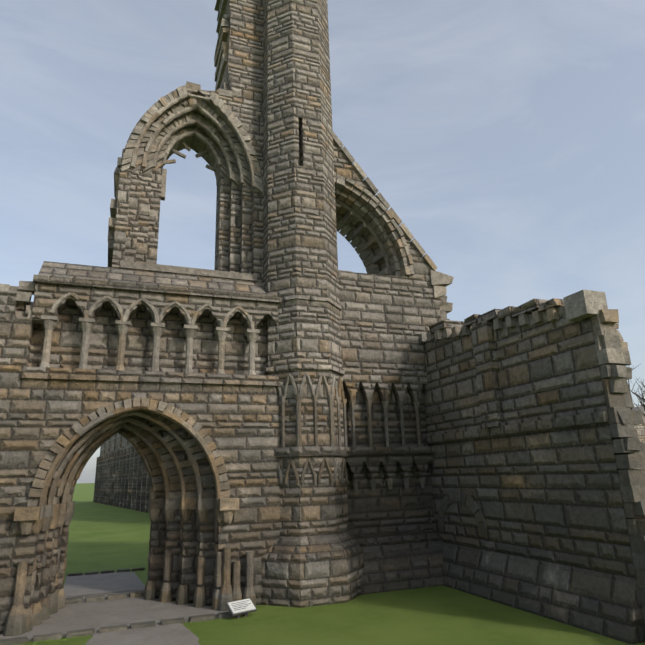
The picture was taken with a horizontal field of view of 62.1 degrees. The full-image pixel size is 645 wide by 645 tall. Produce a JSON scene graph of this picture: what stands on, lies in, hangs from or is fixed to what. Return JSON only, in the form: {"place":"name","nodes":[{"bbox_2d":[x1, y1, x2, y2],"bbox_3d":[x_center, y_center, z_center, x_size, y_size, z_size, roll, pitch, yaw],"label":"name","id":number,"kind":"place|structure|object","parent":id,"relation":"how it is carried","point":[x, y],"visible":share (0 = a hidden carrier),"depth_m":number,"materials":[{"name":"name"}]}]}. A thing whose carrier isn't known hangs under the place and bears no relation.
{"place":"outdoors","nodes":[
{"label":"outdoors","id":0,"kind":"place"},
{"bbox_2d":[0,572,227,644],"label":"path","id":1,"kind":"structure","parent":0,"point":[97,615],"depth_m":7.32,"materials":[{"name":"grey concrete"}]},
{"bbox_2d":[0,567,240,644],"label":"kerb","id":2,"kind":"structure","parent":1,"relation":"on","point":[79,633],"depth_m":6.80,"materials":[{"name":"grey stone"}]},
{"bbox_2d":[93,433,150,512],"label":"nave wall","id":3,"kind":"structure","parent":0,"point":[122,478],"depth_m":39.72,"materials":[{"name":"grey stone"}]},
{"bbox_2d":[0,0,644,483],"label":"sky","id":4,"kind":"structure","parent":0,"point":[507,137],"materials":[{"name":"blue"}]},
{"bbox_2d":[17,483,644,644],"bbox_3d":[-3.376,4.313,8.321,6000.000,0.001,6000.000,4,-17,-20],"label":"ground","id":5,"kind":"structure","parent":0,"point":[102,537],"depth_m":6.82,"materials":[{"name":"green plant"}]},
{"bbox_2d":[14,636,77,644],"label":"edging stones","id":6,"kind":"object","parent":5,"relation":"on","point":[49,640],"visible":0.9,"depth_m":6.21,"materials":[{"name":"green"}]},
{"bbox_2d":[0,261,282,633],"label":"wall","id":7,"kind":"structure","parent":5,"relation":"on","point":[233,410],"depth_m":8.08,"materials":[{"name":"stone"}]},
{"bbox_2d":[0,281,41,323],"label":"broken wall edge","id":8,"kind":"object","parent":7,"relation":"on","point":[25,290],"visible":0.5,"depth_m":7.76,"materials":[{"name":"grey stone"}]},
{"bbox_2d":[27,398,229,506],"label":"door voussoirs","id":9,"kind":"object","parent":7,"relation":"attached to","point":[70,433],"depth_m":8.11,"materials":[{"name":"stone"}]},
{"bbox_2d":[3,403,255,635],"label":"doorway arch molding","id":10,"kind":"object","parent":7,"relation":"attached to","point":[21,619],"depth_m":7.78,"materials":[{"name":"brown stone"}]},
{"bbox_2d":[30,518,217,597],"bbox_3d":[-2.857,3.311,7.986,2.812,1.008,1.484,4,-17,-20],"label":"column shaft","id":11,"kind":"object","parent":10,"relation":"attached to","point":[44,562],"visible":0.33,"depth_m":7.86,"materials":[{"name":"stone"}]},
{"bbox_2d":[39,292,259,374],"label":"arcade shafts","id":12,"kind":"object","parent":7,"relation":"on","point":[122,325],"visible":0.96,"depth_m":8.18,"materials":[{"name":"grey stone"}]},
{"bbox_2d":[108,0,231,267],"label":"broken wall edge","id":13,"kind":"object","parent":7,"relation":"on","point":[220,57],"visible":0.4,"depth_m":10.81,"materials":[{"name":"grey stone"}]},
{"bbox_2d":[112,0,262,281],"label":"wall","id":14,"kind":"structure","parent":7,"relation":"on","point":[239,233],"depth_m":10.12,"materials":[{"name":"stone"}]},
{"bbox_2d":[120,93,256,280],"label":"window surround","id":15,"kind":"object","parent":14,"relation":"attached to","point":[179,269],"depth_m":10.06,"materials":[{"name":"grey stone"}]},
{"bbox_2d":[121,85,262,193],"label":"window voussoirs","id":16,"kind":"object","parent":14,"relation":"attached to","point":[180,91],"depth_m":10.25,"materials":[{"name":"grey stone"}]},
{"bbox_2d":[226,598,256,617],"bbox_3d":[-1.072,3.785,7.066,0.370,0.189,0.185,12,-21,-39],"label":"plaque frame","id":17,"kind":"object","parent":5,"relation":"on","point":[245,613],"visible":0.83,"depth_m":7.02,"materials":[{"name":"grey metal"}]},
{"bbox_2d":[227,598,255,613],"bbox_3d":[-1.067,3.744,7.070,0.340,0.112,0.155,12,-21,-39],"label":"plaque","id":18,"kind":"object","parent":17,"relation":"on","point":[249,607],"visible":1,"depth_m":7.06,"materials":[{"name":"white stone"}]},
{"bbox_2d":[263,0,348,536],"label":"stair turret","id":19,"kind":"object","parent":5,"relation":"on","point":[300,255],"visible":0.7,"depth_m":9.40,"materials":[{"name":"grey stone"}]},
{"bbox_2d":[274,372,347,483],"bbox_3d":[-0.176,1.683,8.604,1.449,1.704,0.490,4,-17,-20],"label":"blind tracery","id":20,"kind":"object","parent":19,"relation":"attached to","point":[298,397],"visible":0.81,"depth_m":8.50,"materials":[{"name":"grey stone"}]},
{"bbox_2d":[261,294,363,607],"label":"turret base moldings","id":21,"kind":"structure","parent":19,"relation":"attached to","point":[305,571],"depth_m":7.78,"materials":[{"name":"grey stone"}]},
{"bbox_2d":[333,142,445,594],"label":"aisle wall","id":22,"kind":"structure","parent":5,"relation":"on","point":[386,321],"depth_m":9.48,"materials":[{"name":"grey stone"}]},
{"bbox_2d":[348,400,424,490],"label":"arcade colonnettes","id":23,"kind":"object","parent":22,"relation":"attached to","point":[385,405],"visible":0.67,"depth_m":9.35,"materials":[{"name":"grey stone"}]},
{"bbox_2d":[333,132,453,297],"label":"aisle arch stones","id":24,"kind":"object","parent":22,"relation":"attached to","point":[375,250],"visible":0.71,"depth_m":10.61,"materials":[{"name":"grey stone"}]},
{"bbox_2d":[338,270,452,319],"bbox_3d":[1.165,0.124,10.785,2.630,1.904,1.490,4,-17,-20],"label":"broken wall edge","id":25,"kind":"object","parent":22,"relation":"on","point":[445,307],"visible":0.06,"depth_m":10.68,"materials":[{"name":"grey stone"}]},
{"bbox_2d":[424,298,644,644],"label":"side wall","id":26,"kind":"structure","parent":5,"relation":"on","point":[519,438],"depth_m":7.25,"materials":[{"name":"stone"}]},
{"bbox_2d":[420,290,607,532],"bbox_3d":[2.666,1.352,7.959,0.350,3.425,3.937,4,-17,-20],"label":"stone trim","id":27,"kind":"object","parent":26,"relation":"attached to","point":[580,305],"visible":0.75,"depth_m":7.54,"materials":[{"name":"grey stone"}]},
{"bbox_2d":[591,309,644,624],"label":"broken wall end","id":28,"kind":"object","parent":5,"relation":"on","point":[613,356],"visible":0.83,"depth_m":6.14,"materials":[{"name":"grey stone"}]},
{"bbox_2d":[626,364,644,442],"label":"tree","id":29,"kind":"object","parent":5,"relation":"on","point":[641,398],"visible":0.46,"depth_m":25.68,"materials":[{"name":"brown plant"}]},
{"bbox_2d":[632,406,644,468],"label":"wall","id":30,"kind":"structure","parent":0,"point":[640,428],"depth_m":36.75,"materials":[{"name":"stone"}]}
]}

